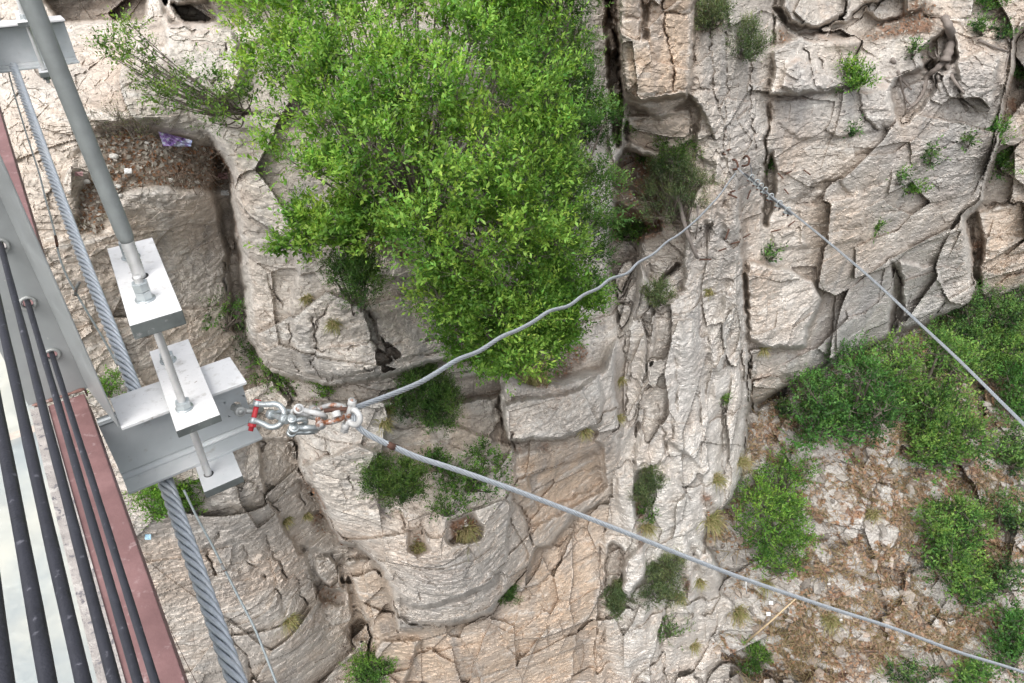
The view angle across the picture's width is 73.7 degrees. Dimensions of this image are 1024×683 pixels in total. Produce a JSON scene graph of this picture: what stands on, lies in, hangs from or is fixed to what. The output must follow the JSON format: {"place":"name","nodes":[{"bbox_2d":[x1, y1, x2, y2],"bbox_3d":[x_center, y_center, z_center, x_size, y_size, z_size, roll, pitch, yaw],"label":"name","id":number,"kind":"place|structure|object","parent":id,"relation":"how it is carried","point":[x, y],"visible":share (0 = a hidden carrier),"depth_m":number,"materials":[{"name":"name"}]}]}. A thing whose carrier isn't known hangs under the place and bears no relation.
{"place":"outdoors","nodes":[
{"label":"outdoors","id":0,"kind":"place"},
{"bbox_2d":[15,0,50,82],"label":"hanger","id":1,"kind":"object","parent":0,"point":[22,21],"visible":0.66,"depth_m":4.80,"materials":[{"name":"silver metal"}]},
{"bbox_2d":[0,15,79,72],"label":"cross beam","id":2,"kind":"structure","parent":1,"relation":"hanging from","point":[16,46],"depth_m":4.90,"materials":[{"name":"silver metal"}]},
{"bbox_2d":[0,107,87,395],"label":"edge beam","id":3,"kind":"structure","parent":2,"relation":"attached to","point":[7,154],"depth_m":3.52,"materials":[{"name":"red metal"}]},
{"bbox_2d":[0,353,34,433],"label":"glass deck panel","id":4,"kind":"structure","parent":3,"relation":"on","point":[9,408],"depth_m":2.46,"materials":[{"name":"glass"}]},
{"bbox_2d":[8,72,117,365],"bbox_3d":[-2.845,-0.992,4.130,0.097,0.749,3.428,-21,40,-27],"label":"loose wire","id":5,"kind":"object","parent":2,"relation":"hanging from","point":[83,305],"visible":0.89,"depth_m":3.85,"materials":[{"name":"metal"}]},
{"bbox_2d":[0,19,247,682],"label":"rope","id":6,"kind":"object","parent":2,"relation":"attached to","point":[229,662],"visible":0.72,"depth_m":2.93,"materials":[{"name":"metal"}]},
{"bbox_2d":[96,357,262,494],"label":"cross beam","id":7,"kind":"structure","parent":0,"point":[147,446],"depth_m":2.60,"materials":[{"name":"silver metal"}]},
{"bbox_2d":[48,394,188,682],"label":"edge beam","id":8,"kind":"structure","parent":7,"relation":"attached to","point":[164,652],"depth_m":1.98,"materials":[{"name":"metal"}]},
{"bbox_2d":[0,432,97,682],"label":"glass deck panel","id":9,"kind":"structure","parent":8,"relation":"on","point":[21,649],"depth_m":1.88,"materials":[{"name":"glass"}]},
{"bbox_2d":[0,155,119,426],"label":"railing post","id":10,"kind":"object","parent":8,"relation":"on","point":[35,282],"visible":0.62,"depth_m":2.29,"materials":[{"name":"white metal"}]},
{"bbox_2d":[0,573,15,682],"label":"railing cable","id":11,"kind":"object","parent":10,"relation":"attached to","point":[7,674],"visible":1,"depth_m":0.56,"materials":[{"name":"black metal"}]},
{"bbox_2d":[0,391,57,682],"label":"railing cable","id":12,"kind":"object","parent":10,"relation":"attached to","point":[40,639],"visible":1,"depth_m":0.77,"materials":[{"name":"black metal"}]},
{"bbox_2d":[0,294,92,682],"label":"railing cable","id":13,"kind":"object","parent":10,"relation":"attached to","point":[74,642],"visible":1,"depth_m":1.00,"materials":[{"name":"black metal"}]},
{"bbox_2d":[0,241,121,682],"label":"railing cable","id":14,"kind":"object","parent":10,"relation":"attached to","point":[108,661],"visible":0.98,"depth_m":1.30,"materials":[{"name":"black metal"}]},
{"bbox_2d":[24,299,143,682],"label":"railing cable","id":15,"kind":"object","parent":10,"relation":"attached to","point":[124,634],"visible":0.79,"depth_m":1.54,"materials":[{"name":"black metal"}]},
{"bbox_2d":[49,351,159,682],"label":"railing cable","id":16,"kind":"object","parent":10,"relation":"attached to","point":[135,617],"visible":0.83,"depth_m":1.77,"materials":[{"name":"black metal"}]},
{"bbox_2d":[30,404,125,682],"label":"sealant strip","id":17,"kind":"object","parent":8,"relation":"attached to","point":[68,546],"visible":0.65,"depth_m":1.96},
{"bbox_2d":[19,0,243,497],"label":"hanger","id":18,"kind":"object","parent":7,"relation":"attached to","point":[151,303],"visible":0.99,"depth_m":2.22,"materials":[{"name":"metal"}]},
{"bbox_2d":[183,490,277,682],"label":"guide wire","id":19,"kind":"object","parent":7,"relation":"attached to","point":[234,589],"visible":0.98,"depth_m":3.16,"materials":[{"name":"metal"}]},
{"bbox_2d":[230,403,263,416],"bbox_3d":[-1.078,0.255,2.747,0.121,0.102,0.165,-28,44,-34],"label":"eye bolt","id":20,"kind":"object","parent":7,"relation":"attached to","point":[239,410],"visible":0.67,"depth_m":2.69,"materials":[{"name":"metal"}]},
{"bbox_2d":[248,399,286,430],"bbox_3d":[-0.964,0.290,2.693,0.155,0.104,0.101,0,35,0],"label":"shackle","id":21,"kind":"object","parent":20,"relation":"attached to","point":[253,420],"visible":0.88,"depth_m":2.68,"materials":[{"name":"metal"}]},
{"bbox_2d":[265,409,296,423],"bbox_3d":[-0.905,0.287,2.713,0.129,0.067,0.096,22,41,28],"label":"shackle","id":22,"kind":"object","parent":21,"relation":"attached to","point":[271,414],"visible":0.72,"depth_m":2.70,"materials":[{"name":"metal"}]},
{"bbox_2d":[287,415,308,434],"bbox_3d":[-0.851,0.330,2.689,0.089,0.122,0.072,0,35,0],"label":"shackle","id":23,"kind":"object","parent":22,"relation":"attached to","point":[292,419],"visible":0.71,"depth_m":2.66,"materials":[{"name":"metal"}]},
{"bbox_2d":[286,423,319,437],"bbox_3d":[-0.842,0.353,2.721,0.141,0.113,0.096,0,35,0],"label":"shackle","id":24,"kind":"object","parent":23,"relation":"attached to","point":[296,428],"visible":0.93,"depth_m":2.70,"materials":[{"name":"metal"}]},
{"bbox_2d":[289,404,327,419],"bbox_3d":[-0.814,0.283,2.705,0.162,0.134,0.103,0,35,0],"label":"shackle","id":25,"kind":"object","parent":24,"relation":"attached to","point":[299,410],"visible":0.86,"depth_m":2.67,"materials":[{"name":"metal"}]},
{"bbox_2d":[308,402,346,429],"bbox_3d":[-0.727,0.282,2.725,0.146,0.057,0.159,-18,39,-23],"label":"shackle","id":26,"kind":"object","parent":25,"relation":"attached to","point":[321,424],"visible":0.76,"depth_m":2.68,"materials":[{"name":"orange metal"}]},
{"bbox_2d":[340,397,362,433],"bbox_3d":[-0.637,0.296,2.703,0.102,0.160,0.065,0,35,0],"label":"shackle","id":27,"kind":"object","parent":26,"relation":"attached to","point":[347,423],"visible":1,"depth_m":2.69,"materials":[{"name":"metal"}]},
{"bbox_2d":[0,0,749,682],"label":"cliff","id":28,"kind":"structure","parent":0,"point":[276,568],"depth_m":8.92,"materials":[{"name":"stone"}]},
{"bbox_2d":[86,364,126,399],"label":"shrub","id":29,"kind":"object","parent":28,"relation":"on","point":[109,392],"visible":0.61,"depth_m":7.62,"materials":[{"name":"green plant"}]},
{"bbox_2d":[88,95,170,142],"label":"grey twiggy shrub","id":30,"kind":"object","parent":28,"relation":"on","point":[118,116],"visible":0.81,"depth_m":7.19,"materials":[{"name":"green plant"}]},
{"bbox_2d":[121,478,196,530],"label":"shrub","id":31,"kind":"object","parent":28,"relation":"on","point":[154,493],"visible":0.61,"depth_m":8.08,"materials":[{"name":"green plant"}]},
{"bbox_2d":[158,131,191,146],"bbox_3d":[-3.696,-2.207,7.464,0.372,0.141,0.129,6,35,9],"label":"plastic bag","id":32,"kind":"object","parent":28,"relation":"on","point":[169,140],"visible":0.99,"depth_m":7.47,"materials":[{"name":"purple plastic"}]},
{"bbox_2d":[176,474,208,514],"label":"shrub","id":33,"kind":"object","parent":28,"relation":"on","point":[190,494],"visible":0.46,"depth_m":8.62,"materials":[{"name":"green plant"}]},
{"bbox_2d":[156,146,239,197],"bbox_3d":[-3.263,-1.951,7.801,1.240,0.829,0.897,13,37,18],"label":"brushwood","id":34,"kind":"object","parent":28,"relation":"on","point":[210,174],"visible":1,"depth_m":7.79,"materials":[{"name":"brown plant"}]},
{"bbox_2d":[200,285,247,338],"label":"shrub","id":35,"kind":"object","parent":28,"relation":"on","point":[226,323],"visible":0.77,"depth_m":8.88,"materials":[{"name":"green plant"}]},
{"bbox_2d":[232,335,260,368],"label":"shrub","id":36,"kind":"object","parent":28,"relation":"on","point":[251,353],"visible":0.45,"depth_m":9.55,"materials":[{"name":"green plant"}]},
{"bbox_2d":[243,176,406,269],"bbox_3d":[-1.576,-1.101,6.241,1.479,0.857,1.121,0,35,0],"label":"leafy branch bush","id":37,"kind":"object","parent":28,"relation":"on","point":[318,223],"visible":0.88,"depth_m":6.03,"materials":[{"name":"green plant"}]},
{"bbox_2d":[164,0,625,682],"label":"rock pillar","id":38,"kind":"object","parent":28,"relation":"attached to","point":[434,612],"visible":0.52,"depth_m":9.46,"materials":[{"name":"stone"}]},
{"bbox_2d":[76,2,264,135],"bbox_3d":[-3.295,-2.570,6.543,1.880,1.143,1.168,0,35,0],"label":"sprawling shrub","id":39,"kind":"object","parent":38,"relation":"on","point":[220,104],"visible":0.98,"depth_m":6.58,"materials":[{"name":"green plant"}]},
{"bbox_2d":[245,358,298,396],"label":"shrub","id":40,"kind":"object","parent":38,"relation":"on","point":[278,381],"visible":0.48,"depth_m":9.19,"materials":[{"name":"green plant"}]},
{"bbox_2d":[306,239,398,315],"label":"juniper bush","id":41,"kind":"object","parent":38,"relation":"on","point":[358,270],"visible":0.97,"depth_m":6.28,"materials":[{"name":"green plant"}]},
{"bbox_2d":[337,641,399,682],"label":"shrub","id":42,"kind":"object","parent":38,"relation":"on","point":[361,667],"visible":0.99,"depth_m":12.64,"materials":[{"name":"green plant"}]},
{"bbox_2d":[350,449,438,513],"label":"juniper bush","id":43,"kind":"object","parent":38,"relation":"on","point":[395,484],"visible":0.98,"depth_m":8.39,"materials":[{"name":"green plant"}]},
{"bbox_2d":[208,0,602,396],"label":"bush","id":44,"kind":"object","parent":38,"relation":"on","point":[420,187],"visible":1,"depth_m":5.72,"materials":[{"name":"green plant"}]},
{"bbox_2d":[384,362,470,437],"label":"juniper bush","id":45,"kind":"object","parent":38,"relation":"on","point":[433,417],"visible":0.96,"depth_m":8.70,"materials":[{"name":"green plant"}]},
{"bbox_2d":[423,488,475,523],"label":"shrub","id":46,"kind":"object","parent":38,"relation":"on","point":[445,509],"visible":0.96,"depth_m":9.01,"materials":[{"name":"green plant"}]},
{"bbox_2d":[414,433,518,508],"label":"shrub","id":47,"kind":"object","parent":38,"relation":"on","point":[476,483],"visible":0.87,"depth_m":9.15,"materials":[{"name":"green plant"}]},
{"bbox_2d":[454,519,484,560],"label":"grass tuft","id":48,"kind":"object","parent":38,"relation":"on","point":[466,535],"visible":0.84,"depth_m":9.64,"materials":[{"name":"beige plant"}]},
{"bbox_2d":[397,226,620,389],"bbox_3d":[0.011,-0.310,7.181,2.378,1.566,1.553,0,35,0],"label":"bush","id":49,"kind":"object","parent":38,"relation":"on","point":[570,329],"visible":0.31,"depth_m":7.12,"materials":[{"name":"green plant"}]},
{"bbox_2d":[498,578,524,607],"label":"juniper bush","id":50,"kind":"object","parent":38,"relation":"on","point":[508,596],"visible":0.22,"depth_m":11.58,"materials":[{"name":"green plant"}]},
{"bbox_2d":[513,360,557,387],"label":"grass tuft","id":51,"kind":"object","parent":38,"relation":"on","point":[531,381],"visible":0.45,"depth_m":9.57,"materials":[{"name":"plant"}]},
{"bbox_2d":[473,0,642,352],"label":"feathery bush","id":52,"kind":"object","parent":38,"relation":"on","point":[592,120],"visible":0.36,"depth_m":7.63,"materials":[{"name":"green plant"}]},
{"bbox_2d":[78,0,1018,604],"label":"leaf litter","id":53,"kind":"object","parent":28,"relation":"on","point":[115,178],"visible":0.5,"depth_m":7.75,"materials":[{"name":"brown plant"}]},
{"bbox_2d":[595,150,749,682],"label":"white cliff flank","id":54,"kind":"object","parent":28,"relation":"attached to","point":[682,365],"visible":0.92,"depth_m":12.32,"materials":[{"name":"stone"}]},
{"bbox_2d":[599,577,639,623],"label":"shrub","id":55,"kind":"object","parent":54,"relation":"on","point":[616,600],"visible":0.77,"depth_m":13.73,"materials":[{"name":"green plant"}]},
{"bbox_2d":[627,463,669,512],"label":"shrub","id":56,"kind":"object","parent":54,"relation":"on","point":[645,491],"visible":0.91,"depth_m":12.19,"materials":[{"name":"green plant"}]},
{"bbox_2d":[640,270,679,308],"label":"shrub","id":57,"kind":"object","parent":54,"relation":"on","point":[660,292],"visible":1,"depth_m":10.37,"materials":[{"name":"green plant"}]},
{"bbox_2d":[635,546,689,613],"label":"shrub","id":58,"kind":"object","parent":54,"relation":"on","point":[668,568],"visible":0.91,"depth_m":13.35,"materials":[{"name":"green plant"}]},
{"bbox_2d":[657,606,694,649],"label":"shrub","id":59,"kind":"object","parent":54,"relation":"on","point":[667,630],"visible":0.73,"depth_m":14.73,"materials":[{"name":"green plant"}]},
{"bbox_2d":[697,507,730,547],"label":"grass tuft","id":60,"kind":"object","parent":54,"relation":"on","point":[712,523],"visible":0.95,"depth_m":13.52,"materials":[{"name":"beige plant"}]},
{"bbox_2d":[604,0,745,314],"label":"cliff gully","id":61,"kind":"object","parent":28,"relation":"attached to","point":[687,120],"visible":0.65,"depth_m":10.79,"materials":[{"name":"stone"}]},
{"bbox_2d":[610,216,655,246],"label":"shrub","id":62,"kind":"object","parent":61,"relation":"on","point":[629,234],"visible":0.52,"depth_m":11.63,"materials":[{"name":"green plant"}]},
{"bbox_2d":[647,135,704,175],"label":"shrub","id":63,"kind":"object","parent":61,"relation":"on","point":[681,150],"visible":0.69,"depth_m":10.03,"materials":[{"name":"green plant"}]},
{"bbox_2d":[632,143,726,229],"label":"shrub","id":64,"kind":"object","parent":61,"relation":"on","point":[683,181],"visible":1,"depth_m":10.12,"materials":[{"name":"green plant"}]},
{"bbox_2d":[674,191,698,258],"bbox_3d":[2.654,-1.768,10.465,0.531,1.036,0.261,28,44,34],"label":"dead trunk","id":65,"kind":"object","parent":61,"relation":"on","point":[687,233],"visible":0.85,"depth_m":10.34,"materials":[{"name":"grey wood"}]},
{"bbox_2d":[608,0,1023,402],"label":"cliff","id":66,"kind":"structure","parent":0,"point":[812,293],"depth_m":12.41,"materials":[{"name":"stone"}]},
{"bbox_2d":[351,173,1023,673],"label":"stay cable","id":67,"kind":"object","parent":66,"relation":"attached to","point":[485,479],"visible":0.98,"depth_m":3.53,"materials":[{"name":"metal"}]},
{"bbox_2d":[694,0,740,39],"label":"shrub","id":68,"kind":"object","parent":66,"relation":"on","point":[715,12],"visible":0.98,"depth_m":8.73,"materials":[{"name":"green plant"}]},
{"bbox_2d":[732,159,738,170],"bbox_3d":[3.361,-2.677,10.367,0.064,0.216,0.257,-6,35,-9],"label":"iron ring","id":69,"kind":"object","parent":66,"relation":"attached to","point":[737,164],"visible":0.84,"depth_m":10.27,"materials":[{"name":"metal"}]},
{"bbox_2d":[736,166,1023,426],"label":"anchor cable","id":70,"kind":"object","parent":69,"relation":"attached to","point":[987,388],"visible":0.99,"depth_m":6.12,"materials":[{"name":"metal"}]},
{"bbox_2d":[722,9,778,69],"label":"shrub","id":71,"kind":"object","parent":66,"relation":"on","point":[748,52],"visible":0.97,"depth_m":9.48,"materials":[{"name":"green plant"}]},
{"bbox_2d":[830,46,882,94],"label":"shrub","id":72,"kind":"object","parent":66,"relation":"on","point":[855,82],"visible":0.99,"depth_m":11.09,"materials":[{"name":"green plant"}]},
{"bbox_2d":[905,35,933,59],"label":"shrub","id":73,"kind":"object","parent":66,"relation":"on","point":[914,45],"visible":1,"depth_m":11.87,"materials":[{"name":"green plant"}]},
{"bbox_2d":[920,135,951,169],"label":"shrub","id":74,"kind":"object","parent":66,"relation":"on","point":[929,162],"visible":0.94,"depth_m":12.65,"materials":[{"name":"green plant"}]},
{"bbox_2d":[890,14,1009,109],"bbox_3d":[7.929,-5.043,12.352,2.679,1.599,1.003,0,35,0],"label":"gnarled root","id":75,"kind":"object","parent":66,"relation":"on","point":[945,59],"visible":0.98,"depth_m":12.33,"materials":[{"name":"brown wood"}]},
{"bbox_2d":[967,10,1001,37],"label":"shrub","id":76,"kind":"object","parent":66,"relation":"on","point":[979,22],"visible":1,"depth_m":12.04,"materials":[{"name":"green plant"}]},
{"bbox_2d":[974,0,1013,12],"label":"shrub","id":77,"kind":"object","parent":66,"relation":"on","point":[985,7],"visible":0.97,"depth_m":12.14,"materials":[{"name":"green plant"}]},
{"bbox_2d":[984,114,1023,151],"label":"shrub","id":78,"kind":"object","parent":66,"relation":"on","point":[995,128],"visible":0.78,"depth_m":13.74,"materials":[{"name":"green plant"}]},
{"bbox_2d":[989,147,1023,181],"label":"shrub","id":79,"kind":"object","parent":66,"relation":"on","point":[1001,160],"visible":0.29,"depth_m":15.51,"materials":[{"name":"green plant"}]},
{"bbox_2d":[990,15,1022,40],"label":"shrub","id":80,"kind":"object","parent":66,"relation":"on","point":[1004,32],"visible":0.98,"depth_m":12.29,"materials":[{"name":"green plant"}]},
{"bbox_2d":[703,291,1023,682],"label":"rocky slope","id":81,"kind":"structure","parent":0,"point":[892,536],"depth_m":15.57,"materials":[{"name":"stone"}]},
{"bbox_2d":[724,603,751,634],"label":"grass tuft","id":82,"kind":"object","parent":81,"relation":"on","point":[739,612],"visible":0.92,"depth_m":15.53,"materials":[{"name":"yellow plant"}]},
{"bbox_2d":[735,634,773,679],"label":"slope bush","id":83,"kind":"object","parent":81,"relation":"on","point":[761,658],"visible":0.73,"depth_m":16.05,"materials":[{"name":"green plant"}]},
{"bbox_2d":[724,469,823,570],"bbox_3d":[5.415,3.819,14.410,2.011,1.847,1.833,0,35,0],"label":"slope bush","id":84,"kind":"object","parent":81,"relation":"on","point":[784,504],"visible":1,"depth_m":14.18,"materials":[{"name":"green plant"}]},
{"bbox_2d":[750,539,810,583],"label":"slope bush","id":85,"kind":"object","parent":81,"relation":"on","point":[780,569],"visible":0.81,"depth_m":14.46,"materials":[{"name":"green plant"}]},
{"bbox_2d":[746,440,824,495],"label":"slope bush","id":86,"kind":"object","parent":81,"relation":"on","point":[790,473],"visible":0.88,"depth_m":14.80,"materials":[{"name":"green plant"}]},
{"bbox_2d":[772,392,798,418],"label":"shrub","id":87,"kind":"object","parent":81,"relation":"on","point":[784,404],"visible":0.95,"depth_m":15.61,"materials":[{"name":"green plant"}]},
{"bbox_2d":[815,611,850,640],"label":"grass tuft","id":88,"kind":"object","parent":81,"relation":"on","point":[832,621],"visible":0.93,"depth_m":14.98,"materials":[{"name":"yellow plant"}]},
{"bbox_2d":[776,330,916,465],"bbox_3d":[7.109,1.352,14.672,3.034,2.734,2.623,0,35,0],"label":"bush","id":89,"kind":"object","parent":81,"relation":"on","point":[852,417],"visible":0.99,"depth_m":14.38,"materials":[{"name":"green plant"}]},
{"bbox_2d":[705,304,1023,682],"bbox_3d":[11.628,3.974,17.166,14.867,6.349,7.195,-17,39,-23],"label":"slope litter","id":90,"kind":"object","parent":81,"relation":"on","point":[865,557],"visible":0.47,"depth_m":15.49,"materials":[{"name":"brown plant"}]},
{"bbox_2d":[707,314,1023,682],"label":"rubble","id":91,"kind":"object","parent":81,"relation":"on","point":[816,587],"visible":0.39,"depth_m":15.46,"materials":[{"name":"stone"}]},
{"bbox_2d":[872,654,950,682],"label":"slope bush","id":92,"kind":"object","parent":81,"relation":"on","point":[904,675],"visible":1,"depth_m":15.26,"materials":[{"name":"green plant"}]},
{"bbox_2d":[849,315,998,444],"bbox_3d":[9.423,0.901,15.796,3.170,3.072,2.908,13,37,18],"label":"bush","id":93,"kind":"object","parent":81,"relation":"on","point":[938,354],"visible":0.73,"depth_m":15.43,"materials":[{"name":"green plant"}]},
{"bbox_2d":[903,485,1003,603],"bbox_3d":[9.937,4.562,15.365,2.185,2.609,2.215,0,35,0],"label":"bush","id":94,"kind":"object","parent":81,"relation":"on","point":[953,551],"visible":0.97,"depth_m":15.16,"materials":[{"name":"green plant"}]},
{"bbox_2d":[895,388,1017,485],"bbox_3d":[9.996,2.195,15.412,2.897,2.354,2.011,0,35,0],"label":"bush","id":95,"kind":"object","parent":81,"relation":"on","point":[948,456],"visible":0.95,"depth_m":15.06,"materials":[{"name":"green plant"}]},
{"bbox_2d":[942,645,1000,682],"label":"slope bush","id":96,"kind":"object","parent":81,"relation":"on","point":[968,671],"visible":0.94,"depth_m":14.99,"materials":[{"name":"green plant"}]},
{"bbox_2d":[941,555,1006,621],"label":"bush","id":97,"kind":"object","parent":81,"relation":"on","point":[973,595],"visible":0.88,"depth_m":15.15,"materials":[{"name":"green plant"}]},
{"bbox_2d":[929,277,1023,373],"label":"bush","id":98,"kind":"object","parent":81,"relation":"on","point":[971,305],"visible":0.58,"depth_m":17.59,"materials":[{"name":"green plant"}]},
{"bbox_2d":[961,311,1023,386],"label":"bush","id":99,"kind":"object","parent":81,"relation":"on","point":[995,356],"visible":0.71,"depth_m":17.34,"materials":[{"name":"green plant"}]},
{"bbox_2d":[973,485,1023,537],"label":"slope bush","id":100,"kind":"object","parent":81,"relation":"on","point":[1010,514],"visible":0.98,"depth_m":15.56,"materials":[{"name":"green plant"}]},
{"bbox_2d":[975,596,1023,682],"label":"slope bush","id":101,"kind":"object","parent":81,"relation":"on","point":[1013,650],"visible":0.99,"depth_m":14.97,"materials":[{"name":"green plant"}]},
{"bbox_2d":[980,546,1023,599],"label":"bush","id":102,"kind":"object","parent":81,"relation":"on","point":[1003,580],"visible":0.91,"depth_m":15.12,"materials":[{"name":"green plant"}]},
{"bbox_2d":[988,283,1023,358],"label":"bush","id":103,"kind":"object","parent":81,"relation":"on","point":[1017,298],"visible":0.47,"depth_m":18.00,"materials":[{"name":"green plant"}]},
{"bbox_2d":[990,357,1023,425],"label":"bush","id":104,"kind":"object","parent":81,"relation":"on","point":[1015,403],"visible":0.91,"depth_m":16.98,"materials":[{"name":"green plant"}]},
{"bbox_2d":[992,411,1023,484],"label":"slope bush","id":105,"kind":"object","parent":81,"relation":"on","point":[1016,460],"visible":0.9,"depth_m":16.42,"materials":[{"name":"green plant"}]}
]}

